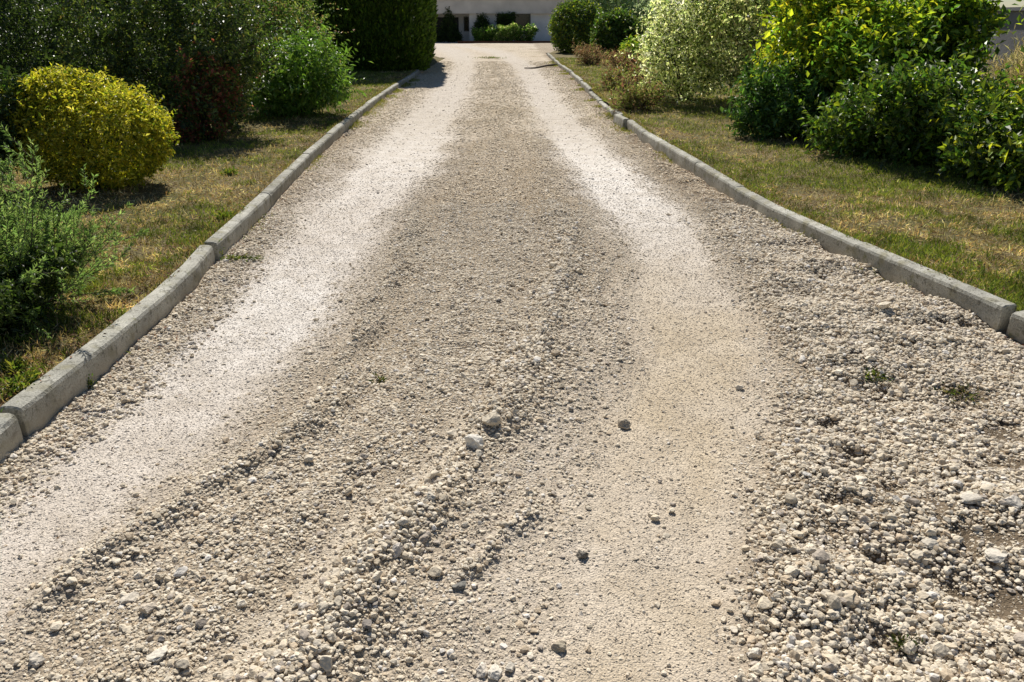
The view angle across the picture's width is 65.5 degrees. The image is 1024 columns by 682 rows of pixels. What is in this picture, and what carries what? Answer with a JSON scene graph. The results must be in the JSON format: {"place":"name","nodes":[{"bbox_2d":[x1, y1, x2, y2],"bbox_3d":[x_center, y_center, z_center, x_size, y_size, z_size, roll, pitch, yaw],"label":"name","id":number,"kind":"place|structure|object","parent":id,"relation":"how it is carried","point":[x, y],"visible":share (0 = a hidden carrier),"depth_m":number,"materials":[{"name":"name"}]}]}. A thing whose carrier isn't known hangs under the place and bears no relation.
{"place":"outdoors","nodes":[
{"label":"outdoors","id":0,"kind":"place"},
{"bbox_2d":[0,56,1023,412],"bbox_3d":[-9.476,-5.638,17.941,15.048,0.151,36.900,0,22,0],"label":"lawn","id":1,"kind":"structure","parent":0,"point":[435,60],"depth_m":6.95,"materials":[{"name":"green plant"}]},
{"bbox_2d":[0,350,35,376],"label":"weed","id":2,"kind":"object","parent":1,"relation":"on","point":[18,361],"visible":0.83,"depth_m":3.42,"materials":[{"name":"green plant"}]},
{"bbox_2d":[0,360,43,397],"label":"weed","id":3,"kind":"object","parent":1,"relation":"on","point":[33,374],"visible":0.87,"depth_m":3.25,"materials":[{"name":"green plant"}]},
{"bbox_2d":[0,60,47,184],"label":"dark shrub","id":4,"kind":"object","parent":1,"relation":"on","point":[5,84],"visible":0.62,"depth_m":6.67,"materials":[{"name":"green plant"}]},
{"bbox_2d":[0,237,91,337],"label":"dark shrub","id":5,"kind":"object","parent":1,"relation":"on","point":[33,293],"visible":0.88,"depth_m":3.86,"materials":[{"name":"green plant"}]},
{"bbox_2d":[0,122,148,340],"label":"feathery shrub","id":6,"kind":"object","parent":1,"relation":"on","point":[13,238],"visible":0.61,"depth_m":4.04,"materials":[{"name":"green plant"}]},
{"bbox_2d":[0,0,158,75],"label":"clipped hedge","id":7,"kind":"object","parent":1,"relation":"on","point":[50,4],"visible":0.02,"depth_m":18.59,"materials":[{"name":"green plant"}]},
{"bbox_2d":[0,0,169,104],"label":"dark shrub","id":8,"kind":"object","parent":1,"relation":"on","point":[37,24],"visible":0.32,"depth_m":11.72,"materials":[{"name":"green plant"}]},
{"bbox_2d":[0,61,180,192],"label":"golden shrub","id":9,"kind":"object","parent":1,"relation":"on","point":[51,88],"visible":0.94,"depth_m":6.80,"materials":[{"name":"yellow plant"}]},
{"bbox_2d":[33,0,299,139],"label":"dark shrub","id":10,"kind":"object","parent":1,"relation":"on","point":[128,66],"visible":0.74,"depth_m":9.88,"materials":[{"name":"green plant"}]},
{"bbox_2d":[149,19,264,144],"bbox_3d":[-3.832,-3.213,9.962,1.222,1.506,1.497,7,23,17],"label":"red shrub","id":11,"kind":"object","parent":1,"relation":"on","point":[218,97],"visible":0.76,"depth_m":9.80,"materials":[{"name":"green plant"}]},
{"bbox_2d":[211,208,235,221],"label":"weed","id":12,"kind":"object","parent":1,"relation":"on","point":[224,214],"visible":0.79,"depth_m":6.06,"materials":[{"name":"green plant"}]},
{"bbox_2d":[220,165,238,174],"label":"weed","id":13,"kind":"object","parent":1,"relation":"on","point":[227,171],"visible":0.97,"depth_m":7.87,"materials":[{"name":"green plant"}]},
{"bbox_2d":[113,0,437,71],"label":"clipped hedge","id":14,"kind":"object","parent":1,"relation":"on","point":[385,34],"visible":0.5,"depth_m":23.59,"materials":[{"name":"leaf"},{"name":"grey brown bark"}]},
{"bbox_2d":[215,0,354,100],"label":"twiggy shrub","id":15,"kind":"object","parent":1,"relation":"on","point":[274,6],"visible":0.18,"depth_m":14.18,"materials":[{"name":"green plant"}]},
{"bbox_2d":[232,1,373,121],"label":"bright shrub","id":16,"kind":"object","parent":1,"relation":"on","point":[301,67],"visible":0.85,"depth_m":12.17,"materials":[{"name":"green plant"}]},
{"bbox_2d":[0,42,1023,681],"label":"gravel drive","id":17,"kind":"structure","parent":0,"point":[554,124],"depth_m":3.00,"materials":[{"name":"beige gravel"}]},
{"bbox_2d":[0,413,23,462],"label":"kerb block","id":18,"kind":"structure","parent":17,"relation":"on","point":[11,438],"depth_m":3.00,"materials":[{"name":"concrete"}]},
{"bbox_2d":[29,651,45,666],"bbox_3d":[-1.204,0.806,2.012,0.049,0.032,0.033,14,26,32],"label":"stone","id":19,"kind":"object","parent":17,"relation":"on","point":[36,658],"visible":1,"depth_m":2.00,"materials":[{"name":"stone"}]},
{"bbox_2d":[0,245,214,435],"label":"kerb block","id":20,"kind":"structure","parent":17,"relation":"on","point":[37,405],"depth_m":3.66,"materials":[{"name":"concrete"}]},
{"bbox_2d":[119,591,139,604],"bbox_3d":[-1.063,0.717,2.216,0.057,0.022,0.033,-16,27,-34],"label":"stone","id":21,"kind":"object","parent":17,"relation":"on","point":[125,599],"visible":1,"depth_m":2.21,"materials":[{"name":"stone"}]},
{"bbox_2d":[139,602,157,614],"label":"stone","id":22,"kind":"object","parent":17,"relation":"on","point":[146,608],"visible":1,"depth_m":2.15,"materials":[{"name":"stone"}]},
{"bbox_2d":[146,645,167,661],"bbox_3d":[-0.890,0.787,2.003,0.048,0.017,0.057,20,29,40],"label":"stone","id":23,"kind":"object","parent":17,"relation":"on","point":[157,655],"visible":1,"depth_m":1.99,"materials":[{"name":"stone"}]},
{"bbox_2d":[204,214,249,260],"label":"kerb block","id":24,"kind":"structure","parent":17,"relation":"on","point":[234,230],"depth_m":5.66,"materials":[{"name":"concrete"}]},
{"bbox_2d":[219,252,264,261],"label":"weed","id":25,"kind":"object","parent":17,"relation":"on","point":[236,257],"visible":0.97,"depth_m":5.40,"materials":[{"name":"green plant"}]},
{"bbox_2d":[239,193,270,227],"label":"kerb block","id":26,"kind":"structure","parent":17,"relation":"on","point":[259,206],"depth_m":6.53,"materials":[{"name":"concrete"}]},
{"bbox_2d":[261,169,294,206],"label":"kerb block","id":27,"kind":"structure","parent":17,"relation":"on","point":[279,185],"depth_m":7.39,"materials":[{"name":"concrete"}]},
{"bbox_2d":[287,154,310,179],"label":"kerb block","id":28,"kind":"structure","parent":17,"relation":"on","point":[301,165],"depth_m":8.45,"materials":[{"name":"concrete"}]},
{"bbox_2d":[303,142,322,161],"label":"kerb block","id":29,"kind":"structure","parent":17,"relation":"on","point":[315,150],"depth_m":9.32,"materials":[{"name":"concrete"}]},
{"bbox_2d":[317,134,332,151],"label":"kerb block","id":30,"kind":"structure","parent":17,"relation":"on","point":[326,140],"depth_m":10.13,"materials":[{"name":"concrete"}]},
{"bbox_2d":[326,124,343,141],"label":"kerb block","id":31,"kind":"structure","parent":17,"relation":"on","point":[337,132],"depth_m":10.96,"materials":[{"name":"concrete"}]},
{"bbox_2d":[338,116,352,131],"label":"kerb block","id":32,"kind":"structure","parent":17,"relation":"on","point":[346,122],"depth_m":11.88,"materials":[{"name":"concrete"}]},
{"bbox_2d":[349,110,360,122],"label":"kerb block","id":33,"kind":"structure","parent":17,"relation":"on","point":[355,115],"depth_m":12.85,"materials":[{"name":"concrete"}]},
{"bbox_2d":[357,103,369,116],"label":"kerb block","id":34,"kind":"structure","parent":17,"relation":"on","point":[364,108],"depth_m":13.86,"materials":[{"name":"concrete"}]},
{"bbox_2d":[361,619,371,628],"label":"stone","id":35,"kind":"object","parent":17,"relation":"on","point":[366,623],"visible":1,"depth_m":2.07,"materials":[{"name":"stone"}]},
{"bbox_2d":[366,97,377,108],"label":"kerb block","id":36,"kind":"structure","parent":17,"relation":"on","point":[373,101],"depth_m":14.92,"materials":[{"name":"concrete"}]},
{"bbox_2d":[369,372,386,382],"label":"weed","id":37,"kind":"object","parent":17,"relation":"on","point":[380,379],"visible":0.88,"depth_m":3.57,"materials":[{"name":"green plant"}]},
{"bbox_2d":[375,93,384,101],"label":"kerb block","id":38,"kind":"structure","parent":17,"relation":"on","point":[380,95],"depth_m":16.11,"materials":[{"name":"concrete"}]},
{"bbox_2d":[381,88,391,96],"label":"kerb block","id":39,"kind":"structure","parent":17,"relation":"on","point":[388,91],"depth_m":17.17,"materials":[{"name":"concrete"}]},
{"bbox_2d":[392,542,401,557],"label":"stone","id":40,"kind":"object","parent":17,"relation":"on","point":[397,548],"visible":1,"depth_m":2.34,"materials":[{"name":"stone"}]},
{"bbox_2d":[426,491,435,500],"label":"stone","id":41,"kind":"object","parent":17,"relation":"on","point":[431,497],"visible":1,"depth_m":2.58,"materials":[{"name":"stone"}]},
{"bbox_2d":[436,6,463,41],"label":"conifer","id":42,"kind":"object","parent":17,"relation":"on","point":[451,32],"visible":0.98,"depth_m":61.09,"materials":[{"name":"green plant"}]},
{"bbox_2d":[452,581,466,591],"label":"stone","id":43,"kind":"object","parent":17,"relation":"on","point":[460,586],"visible":1,"depth_m":2.26,"materials":[{"name":"stone"}]},
{"bbox_2d":[464,434,482,449],"bbox_3d":[-0.143,0.377,2.983,0.072,0.056,0.074,0,22,0],"label":"stone","id":44,"kind":"object","parent":17,"relation":"on","point":[474,441],"visible":0.98,"depth_m":2.96,"materials":[{"name":"stone"}]},
{"bbox_2d":[475,662,487,677],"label":"stone","id":45,"kind":"object","parent":17,"relation":"on","point":[481,670],"visible":1,"depth_m":1.99,"materials":[{"name":"stone"}]},
{"bbox_2d":[471,24,496,40],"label":"garden shrub","id":46,"kind":"object","parent":17,"relation":"on","point":[484,34],"visible":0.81,"depth_m":59.30,"materials":[{"name":"green plant"}]},
{"bbox_2d":[482,411,500,426],"bbox_3d":[-0.081,0.306,3.110,0.077,0.056,0.080,0,22,0],"label":"stone","id":47,"kind":"object","parent":17,"relation":"on","point":[493,418],"visible":1,"depth_m":3.09,"materials":[{"name":"stone"}]},
{"bbox_2d":[487,664,501,681],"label":"stone","id":48,"kind":"object","parent":17,"relation":"on","point":[494,671],"visible":1,"depth_m":1.98,"materials":[{"name":"stone"}]},
{"bbox_2d":[492,22,517,40],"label":"garden shrub","id":49,"kind":"object","parent":17,"relation":"on","point":[501,33],"visible":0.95,"depth_m":59.07,"materials":[{"name":"green plant"}]},
{"bbox_2d":[458,41,553,42],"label":"flowerbed edging","id":50,"kind":"object","parent":17,"relation":"on","point":[505,41],"visible":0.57,"depth_m":58.87,"materials":[{"name":"ceramic"}]},
{"bbox_2d":[505,661,514,671],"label":"stone","id":51,"kind":"object","parent":17,"relation":"on","point":[510,666],"visible":1,"depth_m":2.00,"materials":[{"name":"stone"}]},
{"bbox_2d":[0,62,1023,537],"bbox_3d":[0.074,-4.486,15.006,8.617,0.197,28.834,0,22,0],"label":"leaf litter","id":52,"kind":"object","parent":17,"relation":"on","point":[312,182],"visible":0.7,"depth_m":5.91,"materials":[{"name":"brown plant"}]},
{"bbox_2d":[508,22,539,40],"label":"garden shrub","id":53,"kind":"object","parent":17,"relation":"on","point":[528,33],"visible":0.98,"depth_m":59.17,"materials":[{"name":"green plant"}]},
{"bbox_2d":[524,64,556,68],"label":"fallen branch","id":54,"kind":"object","parent":17,"relation":"on","point":[540,66],"visible":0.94,"depth_m":27.58,"materials":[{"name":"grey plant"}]},
{"bbox_2d":[551,641,566,652],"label":"stone","id":55,"kind":"object","parent":17,"relation":"on","point":[558,646],"visible":1,"depth_m":2.06,"materials":[{"name":"stone"}]},
{"bbox_2d":[576,550,588,558],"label":"stone","id":56,"kind":"object","parent":17,"relation":"on","point":[580,554],"visible":1,"depth_m":2.42,"materials":[{"name":"stone"}]},
{"bbox_2d":[585,85,592,93],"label":"kerb block","id":57,"kind":"structure","parent":17,"relation":"on","point":[587,89],"depth_m":17.60,"materials":[{"name":"concrete"}]},
{"bbox_2d":[593,95,602,102],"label":"kerb block","id":58,"kind":"structure","parent":17,"relation":"on","point":[597,98],"depth_m":15.70,"materials":[{"name":"concrete"}]},
{"bbox_2d":[613,114,628,127],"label":"kerb block","id":59,"kind":"structure","parent":17,"relation":"on","point":[620,120],"depth_m":12.01,"materials":[{"name":"concrete"}]},
{"bbox_2d":[574,0,670,44],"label":"silver shrub","id":60,"kind":"object","parent":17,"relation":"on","point":[631,5],"visible":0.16,"depth_m":39.40,"materials":[{"name":"green plant"}]},
{"bbox_2d":[618,419,630,429],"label":"stone","id":61,"kind":"object","parent":17,"relation":"on","point":[624,424],"visible":0.99,"depth_m":3.19,"materials":[{"name":"stone"}]},
{"bbox_2d":[627,120,646,140],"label":"kerb block","id":62,"kind":"structure","parent":17,"relation":"on","point":[638,129],"depth_m":11.12,"materials":[{"name":"concrete"}]},
{"bbox_2d":[642,131,670,154],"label":"kerb block","id":63,"kind":"structure","parent":17,"relation":"on","point":[655,142],"depth_m":9.94,"materials":[{"name":"concrete"}]},
{"bbox_2d":[666,145,701,172],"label":"kerb block","id":64,"kind":"structure","parent":17,"relation":"on","point":[681,158],"depth_m":8.78,"materials":[{"name":"concrete"}]},
{"bbox_2d":[694,162,743,198],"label":"kerb block","id":65,"kind":"structure","parent":17,"relation":"on","point":[711,177],"depth_m":7.60,"materials":[{"name":"concrete"}]},
{"bbox_2d":[748,647,760,658],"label":"stone","id":66,"kind":"object","parent":17,"relation":"on","point":[754,653],"visible":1,"depth_m":2.02,"materials":[{"name":"stone"}]},
{"bbox_2d":[784,565,799,577],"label":"stone","id":67,"kind":"object","parent":17,"relation":"on","point":[793,571],"visible":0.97,"depth_m":2.25,"materials":[{"name":"stone"}]},
{"bbox_2d":[733,187,861,256],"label":"kerb block","id":68,"kind":"structure","parent":17,"relation":"on","point":[831,240],"depth_m":5.90,"materials":[{"name":"concrete"}]},
{"bbox_2d":[852,457,863,465],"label":"stone","id":69,"kind":"object","parent":17,"relation":"on","point":[858,460],"visible":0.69,"depth_m":2.89,"materials":[{"name":"stone"}]},
{"bbox_2d":[864,366,893,382],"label":"weed","id":70,"kind":"object","parent":17,"relation":"on","point":[873,372],"visible":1,"depth_m":3.58,"materials":[{"name":"green plant"}]},
{"bbox_2d":[886,631,922,656],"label":"weed","id":71,"kind":"object","parent":17,"relation":"on","point":[899,637],"visible":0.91,"depth_m":2.06,"materials":[{"name":"green plant"}]},
{"bbox_2d":[920,537,940,548],"bbox_3d":[1.275,0.616,2.430,0.060,0.025,0.056,0,22,0],"label":"stone","id":72,"kind":"object","parent":17,"relation":"on","point":[929,542],"visible":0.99,"depth_m":2.42,"materials":[{"name":"stone"}]},
{"bbox_2d":[853,242,1016,331],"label":"kerb block","id":73,"kind":"structure","parent":17,"relation":"on","point":[994,312],"depth_m":4.53,"materials":[{"name":"concrete"}]},
{"bbox_2d":[929,381,998,404],"bbox_3d":[1.946,0.222,3.460,0.270,0.072,0.256,-17,27,-36],"label":"weed","id":74,"kind":"object","parent":17,"relation":"on","point":[963,391],"visible":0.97,"depth_m":3.45,"materials":[{"name":"green plant"}]},
{"bbox_2d":[960,491,983,503],"bbox_3d":[1.510,0.513,2.614,0.090,0.027,0.070,0,22,0],"label":"stone","id":75,"kind":"object","parent":17,"relation":"on","point":[969,498],"visible":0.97,"depth_m":2.59,"materials":[{"name":"stone"}]},
{"bbox_2d":[984,547,1008,562],"bbox_3d":[1.432,0.634,2.359,0.070,0.021,0.056,-19,29,-39],"label":"stone","id":76,"kind":"object","parent":17,"relation":"on","point":[994,555],"visible":1,"depth_m":2.35,"materials":[{"name":"stone"}]},
{"bbox_2d":[1003,495,1023,507],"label":"stone","id":77,"kind":"object","parent":17,"relation":"on","point":[1013,501],"visible":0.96,"depth_m":2.54,"materials":[{"name":"stone"}]},
{"bbox_2d":[1006,310,1023,343],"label":"kerb block","id":78,"kind":"structure","parent":17,"relation":"on","point":[1015,329],"depth_m":4.01,"materials":[{"name":"concrete"}]},
{"bbox_2d":[411,0,656,41],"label":"house","id":79,"kind":"structure","parent":0,"point":[537,13],"depth_m":60.91,"materials":[{"name":"grey paint"}]},
{"bbox_2d":[435,17,458,39],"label":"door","id":80,"kind":"structure","parent":79,"relation":"in","point":[439,20],"depth_m":62.99,"materials":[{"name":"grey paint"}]},
{"bbox_2d":[464,17,468,30],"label":"window","id":81,"kind":"structure","parent":79,"relation":"in","point":[466,19],"depth_m":62.99,"materials":[{"name":"grey glass"}]},
{"bbox_2d":[470,12,491,31],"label":"climbing plant","id":82,"kind":"object","parent":79,"relation":"attached to","point":[480,23],"visible":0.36,"depth_m":60.92,"materials":[{"name":"green plant"}]},
{"bbox_2d":[495,11,517,39],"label":"climbing plant","id":83,"kind":"object","parent":79,"relation":"attached to","point":[506,19],"visible":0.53,"depth_m":60.76,"materials":[{"name":"green plant"}]},
{"bbox_2d":[496,14,530,30],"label":"window","id":84,"kind":"structure","parent":79,"relation":"in","point":[522,19],"depth_m":61.70,"materials":[{"name":"grey glass"}]},
{"bbox_2d":[549,51,1023,311],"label":"lawn","id":85,"kind":"structure","parent":0,"point":[556,54],"depth_m":7.15,"materials":[{"name":"grass"},{"name":"soil"}]},
{"bbox_2d":[545,0,603,53],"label":"clipped shrub","id":86,"kind":"object","parent":85,"relation":"on","point":[568,18],"visible":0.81,"depth_m":36.34,"materials":[{"name":"green plant"}]},
{"bbox_2d":[571,38,606,64],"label":"heath plant","id":87,"kind":"object","parent":85,"relation":"on","point":[585,54],"visible":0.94,"depth_m":26.84,"materials":[{"name":"brown plant"}]},
{"bbox_2d":[590,51,640,90],"bbox_3d":[2.396,-5.702,17.006,1.310,0.896,1.242,12,25,27],"label":"heath plant","id":88,"kind":"object","parent":85,"relation":"on","point":[608,77],"visible":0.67,"depth_m":17.01,"materials":[{"name":"brown plant"}]},
{"bbox_2d":[588,0,645,56],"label":"laurel shrub","id":89,"kind":"object","parent":85,"relation":"on","point":[612,30],"visible":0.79,"depth_m":32.10,"materials":[{"name":"green plant"}]},
{"bbox_2d":[600,43,643,72],"bbox_3d":[3.235,-8.129,23.004,1.273,0.932,1.198,-6,23,-15],"label":"heath plant","id":90,"kind":"object","parent":85,"relation":"on","point":[613,58],"visible":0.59,"depth_m":22.81,"materials":[{"name":"brown plant"}]},
{"bbox_2d":[603,57,670,111],"bbox_3d":[2.061,-4.217,13.201,1.149,0.970,1.112,0,22,0],"label":"heath plant","id":91,"kind":"object","parent":85,"relation":"on","point":[643,97],"visible":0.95,"depth_m":13.06,"materials":[{"name":"green plant"}]},
{"bbox_2d":[620,33,655,68],"bbox_3d":[3.798,-8.764,24.268,1.265,1.179,1.349,0,22,0],"label":"leafy plant","id":92,"kind":"object","parent":85,"relation":"on","point":[625,45],"visible":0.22,"depth_m":24.10,"materials":[{"name":"green plant"}]},
{"bbox_2d":[630,58,670,90],"bbox_3d":[3.038,-5.570,16.738,1.263,0.860,1.303,-14,26,-31],"label":"heath plant","id":93,"kind":"object","parent":85,"relation":"on","point":[642,75],"visible":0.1,"depth_m":16.64,"materials":[{"name":"brown plant"}]},
{"bbox_2d":[615,0,751,104],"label":"variegated shrub","id":94,"kind":"object","parent":85,"relation":"on","point":[663,34],"visible":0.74,"depth_m":14.09,"materials":[{"name":"green plant"}]},
{"bbox_2d":[670,0,785,112],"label":"variegated shrub","id":95,"kind":"object","parent":85,"relation":"on","point":[740,12],"visible":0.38,"depth_m":13.00,"materials":[{"name":"green plant"}]},
{"bbox_2d":[664,0,837,75],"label":"backdrop shrub","id":96,"kind":"object","parent":85,"relation":"on","point":[723,41],"visible":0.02,"depth_m":20.81,"materials":[{"name":"green plant"}]},
{"bbox_2d":[720,47,851,140],"bbox_3d":[3.542,-3.123,10.035,1.806,1.307,1.674,0,22,0],"label":"glossy shrub","id":97,"kind":"object","parent":85,"relation":"on","point":[769,109],"visible":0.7,"depth_m":9.90,"materials":[{"name":"green plant"}]},
{"bbox_2d":[733,0,915,137],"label":"lime shrub","id":98,"kind":"object","parent":85,"relation":"on","point":[799,25],"visible":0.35,"depth_m":9.97,"materials":[{"name":"green plant"}]},
{"bbox_2d":[690,7,1023,79],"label":"boundary wall","id":99,"kind":"structure","parent":85,"relation":"on","point":[1013,20],"depth_m":18.57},
{"bbox_2d":[801,0,998,141],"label":"lime shrub","id":100,"kind":"object","parent":85,"relation":"on","point":[876,38],"visible":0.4,"depth_m":9.10,"materials":[{"name":"green plant"}]},
{"bbox_2d":[784,18,1023,171],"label":"border shrub","id":101,"kind":"object","parent":85,"relation":"on","point":[887,121],"visible":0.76,"depth_m":8.12,"materials":[{"name":"green plant"}]},
{"bbox_2d":[868,0,1023,88],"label":"lime shrub","id":102,"kind":"object","parent":85,"relation":"on","point":[965,18],"visible":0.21,"depth_m":8.85,"materials":[{"name":"green plant"}]},
{"bbox_2d":[916,45,1023,195],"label":"border shrub","id":103,"kind":"object","parent":85,"relation":"on","point":[991,150],"visible":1,"depth_m":7.25,"materials":[{"name":"green plant"}]},
{"bbox_2d":[979,5,1023,95],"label":"dry shrub","id":104,"kind":"object","parent":85,"relation":"on","point":[1019,59],"visible":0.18,"depth_m":11.13,"materials":[{"name":"beige plant"}]},
{"bbox_2d":[671,0,1023,11],"label":"sky","id":105,"kind":"structure","parent":0,"point":[1008,3],"materials":[{"name":"white"}]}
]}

